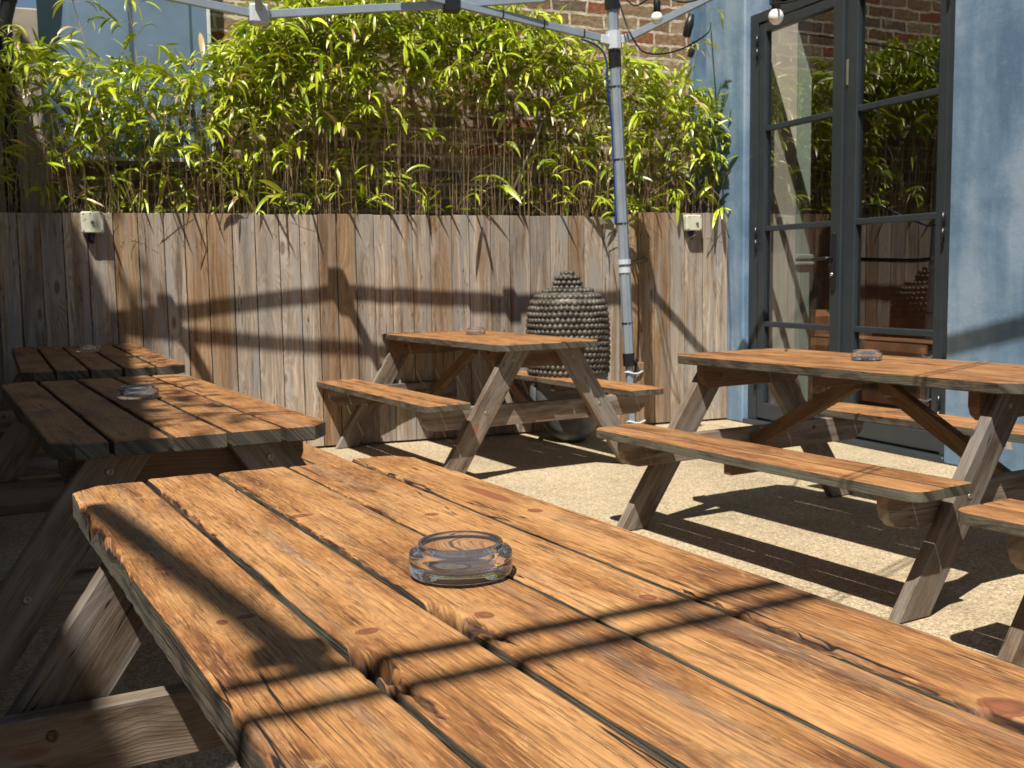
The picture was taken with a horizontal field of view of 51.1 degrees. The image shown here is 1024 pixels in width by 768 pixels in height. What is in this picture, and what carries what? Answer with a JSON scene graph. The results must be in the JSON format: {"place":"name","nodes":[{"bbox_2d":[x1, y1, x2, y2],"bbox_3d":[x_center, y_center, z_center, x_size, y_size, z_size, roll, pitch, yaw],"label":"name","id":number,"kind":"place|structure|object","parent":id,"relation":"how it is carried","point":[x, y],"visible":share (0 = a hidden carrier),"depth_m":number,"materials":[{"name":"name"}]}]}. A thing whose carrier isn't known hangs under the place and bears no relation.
{"place":"outdoors","nodes":[
{"label":"outdoors","id":0,"kind":"place"},
{"bbox_2d":[16,0,36,8],"label":"sky","id":1,"kind":"structure","parent":0,"point":[20,3],"materials":[{"name":"blue"}]},
{"bbox_2d":[69,158,682,249],"bbox_3d":[-0.705,-1.181,7.120,4.137,0.581,0.447,-3,6,-21],"label":"bamboo plant","id":2,"kind":"object","parent":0,"point":[387,181],"visible":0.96,"depth_m":7.14,"materials":[{"name":"green plant"}]},
{"bbox_2d":[190,0,594,300],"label":"bamboo hedge","id":3,"kind":"object","parent":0,"point":[274,44],"visible":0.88,"depth_m":7.13,"materials":[{"name":"plant"}]},
{"bbox_2d":[501,89,557,214],"bbox_3d":[0.119,-1.622,7.542,0.490,0.959,0.020,-4,6,-25],"label":"cane","id":4,"kind":"object","parent":3,"relation":"in","point":[526,159],"visible":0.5,"depth_m":7.54,"materials":[{"name":"brown plant"}]},
{"bbox_2d":[0,418,1023,767],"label":"ground","id":5,"kind":"structure","parent":0,"point":[852,550],"depth_m":4.65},
{"bbox_2d":[0,0,24,346],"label":"drainpipe","id":6,"kind":"object","parent":5,"relation":"on","point":[7,9],"visible":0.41,"depth_m":6.58,"materials":[{"name":"black plastic"}]},
{"bbox_2d":[0,7,51,383],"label":"neighbour wall","id":7,"kind":"structure","parent":5,"relation":"on","point":[25,19],"depth_m":8.20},
{"bbox_2d":[0,343,184,476],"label":"picnic table","id":8,"kind":"object","parent":5,"relation":"on","point":[45,364],"visible":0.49,"depth_m":4.85,"materials":[{"name":"brown wood"}]},
{"bbox_2d":[76,344,100,352],"bbox_3d":[-2.232,-0.188,5.645,0.124,0.041,0.124,-1,6,0],"label":"ashtray","id":9,"kind":"object","parent":8,"relation":"on","point":[84,348],"visible":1,"depth_m":5.60,"materials":[{"name":"clear glass"}]},
{"bbox_2d":[0,18,262,311],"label":"bamboo hedge","id":10,"kind":"object","parent":5,"relation":"on","point":[106,90],"visible":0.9,"depth_m":6.59,"materials":[{"name":"plant"}]},
{"bbox_2d":[52,0,111,197],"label":"bamboo plant","id":11,"kind":"object","parent":10,"relation":"attached to","point":[65,27],"visible":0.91,"depth_m":6.46,"materials":[{"name":"green plant"}]},
{"bbox_2d":[94,0,177,207],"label":"bamboo plant","id":12,"kind":"object","parent":10,"relation":"attached to","point":[133,2],"visible":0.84,"depth_m":6.56,"materials":[{"name":"green plant"}]},
{"bbox_2d":[0,374,350,688],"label":"picnic table","id":13,"kind":"object","parent":5,"relation":"on","point":[88,433],"visible":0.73,"depth_m":2.71,"materials":[{"name":"brown wood"}]},
{"bbox_2d":[117,384,158,399],"bbox_3d":[-1.175,0.025,3.363,0.124,0.041,0.124,-1,6,0],"label":"ashtray","id":14,"kind":"object","parent":13,"relation":"on","point":[136,391],"visible":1,"depth_m":3.32,"materials":[{"name":"clear glass"}]},
{"bbox_2d":[0,212,727,446],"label":"timber fence","id":15,"kind":"object","parent":5,"relation":"on","point":[496,273],"visible":0.72,"depth_m":7.08,"materials":[{"name":"wood"}]},
{"bbox_2d":[80,211,103,243],"bbox_3d":[-2.527,-0.942,6.453,0.128,0.192,0.078,-3,6,-21],"label":"junction box","id":16,"kind":"object","parent":15,"relation":"attached to","point":[92,224],"visible":1,"depth_m":6.43,"materials":[{"name":"beige plastic"}]},
{"bbox_2d":[591,196,647,233],"bbox_3d":[0.780,-1.151,7.624,0.404,0.378,0.286,1,6,16],"label":"bamboo plant","id":17,"kind":"object","parent":15,"relation":"on","point":[630,219],"visible":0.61,"depth_m":7.62,"materials":[{"name":"green plant"}]},
{"bbox_2d":[526,36,749,258],"bbox_3d":[0.931,-1.570,7.947,1.755,1.942,0.903,-3,6,-21],"label":"bamboo hedge","id":18,"kind":"object","parent":15,"relation":"on","point":[674,107],"visible":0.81,"depth_m":7.83,"materials":[{"name":"plant"}]},
{"bbox_2d":[662,7,724,212],"bbox_3d":[1.324,-1.823,7.862,0.462,1.851,0.343,-1,6,0],"label":"bamboo plant","id":19,"kind":"object","parent":18,"relation":"attached to","point":[702,107],"visible":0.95,"depth_m":7.82,"materials":[{"name":"green plant"}]},
{"bbox_2d":[683,215,701,239],"bbox_3d":[1.335,-1.157,7.901,0.125,0.179,0.078,-3,6,-21],"label":"junction box","id":20,"kind":"object","parent":15,"relation":"attached to","point":[692,224],"visible":0.99,"depth_m":7.88,"materials":[{"name":"beige plastic"}]},
{"bbox_2d":[50,0,689,419],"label":"brick wall","id":21,"kind":"structure","parent":5,"relation":"on","point":[592,16],"depth_m":7.88,"materials":[{"name":"brown brick"}]},
{"bbox_2d":[36,0,215,163],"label":"window","id":22,"kind":"structure","parent":21,"relation":"attached to","point":[183,26],"depth_m":6.95,"materials":[{"name":"blue glass"}]},
{"bbox_2d":[166,0,711,423],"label":"gazebo frame","id":23,"kind":"object","parent":5,"relation":"on","point":[260,13],"visible":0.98,"depth_m":6.78,"materials":[{"name":"metal"}]},
{"bbox_2d":[581,38,616,224],"bbox_3d":[0.697,-1.651,7.257,0.186,1.167,1.031,1,6,19],"label":"blue cable","id":24,"kind":"object","parent":23,"relation":"attached to","point":[609,104],"visible":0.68,"depth_m":6.89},
{"bbox_2d":[619,0,799,57],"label":"string lights","id":25,"kind":"object","parent":23,"relation":"hanging from","point":[775,16],"visible":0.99,"depth_m":6.29,"materials":[{"name":"white plastic"}]},
{"bbox_2d":[316,330,663,473],"bbox_3d":[-0.200,0.071,6.712,1.556,0.747,1.784,-4,7,-29],"label":"picnic table","id":26,"kind":"object","parent":5,"relation":"on","point":[507,356],"visible":0.94,"depth_m":6.18,"materials":[{"name":"brown wood"}]},
{"bbox_2d":[466,327,484,333],"bbox_3d":[-0.233,-0.342,6.889,0.124,0.041,0.124,-1,6,0],"label":"ashtray","id":27,"kind":"object","parent":26,"relation":"on","point":[475,330],"visible":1,"depth_m":6.84,"materials":[{"name":"clear glass"}]},
{"bbox_2d":[0,456,1023,767],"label":"picnic table","id":28,"kind":"object","parent":5,"relation":"on","point":[296,616],"visible":0.96,"depth_m":1.11,"materials":[{"name":"brown wood"}]},
{"bbox_2d":[409,531,512,585],"bbox_3d":[-0.063,0.213,1.318,0.127,0.042,0.127,-1,6,0],"label":"ashtray","id":29,"kind":"object","parent":28,"relation":"on","point":[456,558],"visible":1,"depth_m":1.27,"materials":[{"name":"clear glass"}]},
{"bbox_2d":[526,271,610,441],"bbox_3d":[0.384,-0.191,7.263,0.576,1.150,0.610,-3,6,-17],"label":"head statue","id":30,"kind":"object","parent":5,"relation":"on","point":[567,304],"visible":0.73,"depth_m":7.07,"materials":[{"name":"grey stone"}]},
{"bbox_2d":[634,362,643,423],"bbox_3d":[0.849,0.120,7.146,0.056,0.530,0.040,-3,6,-21],"label":"timber stake","id":31,"kind":"object","parent":5,"relation":"on","point":[639,378],"visible":0.38,"depth_m":7.12,"materials":[{"name":"brown wood"}]},
{"bbox_2d":[624,370,642,374],"bbox_3d":[0.808,-0.077,7.112,0.142,0.024,0.083,-3,6,-16],"label":"cable tie","id":32,"kind":"object","parent":31,"relation":"attached to","point":[625,372],"visible":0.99,"depth_m":7.08,"materials":[{"name":"white plastic"}]},
{"bbox_2d":[596,348,1023,622],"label":"picnic table","id":33,"kind":"object","parent":5,"relation":"on","point":[976,443],"visible":1,"depth_m":4.06,"materials":[{"name":"brown wood"}]},
{"bbox_2d":[851,349,881,360],"bbox_3d":[1.463,-0.120,4.419,0.124,0.041,0.124,-1,6,0],"label":"ashtray","id":34,"kind":"object","parent":33,"relation":"on","point":[866,354],"visible":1,"depth_m":4.37,"materials":[{"name":"clear glass"}]},
{"bbox_2d":[958,499,1023,666],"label":"picnic table","id":35,"kind":"object","parent":5,"relation":"on","point":[1005,516],"visible":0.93,"depth_m":2.95,"materials":[{"name":"brown wood"}]},
{"bbox_2d":[690,0,1023,470],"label":"blue house","id":36,"kind":"structure","parent":0,"point":[858,131],"depth_m":7.75,"materials":[{"name":"paint"}]},
{"bbox_2d":[757,0,847,420],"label":"door","id":37,"kind":"structure","parent":36,"relation":"in","point":[765,410],"depth_m":7.22,"materials":[{"name":"grey metal"}]},
{"bbox_2d":[808,259,934,408],"bbox_3d":[2.955,-0.374,8.054,0.930,1.120,2.300,-3,6,-23],"label":"sofa","id":38,"kind":"object","parent":36,"relation":"in","point":[896,293],"visible":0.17,"depth_m":8.25,"materials":[{"name":"brown leather"}]},
{"bbox_2d":[841,0,950,451],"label":"door","id":39,"kind":"structure","parent":36,"relation":"in","point":[910,437],"depth_m":6.74,"materials":[{"name":"grey metal"}]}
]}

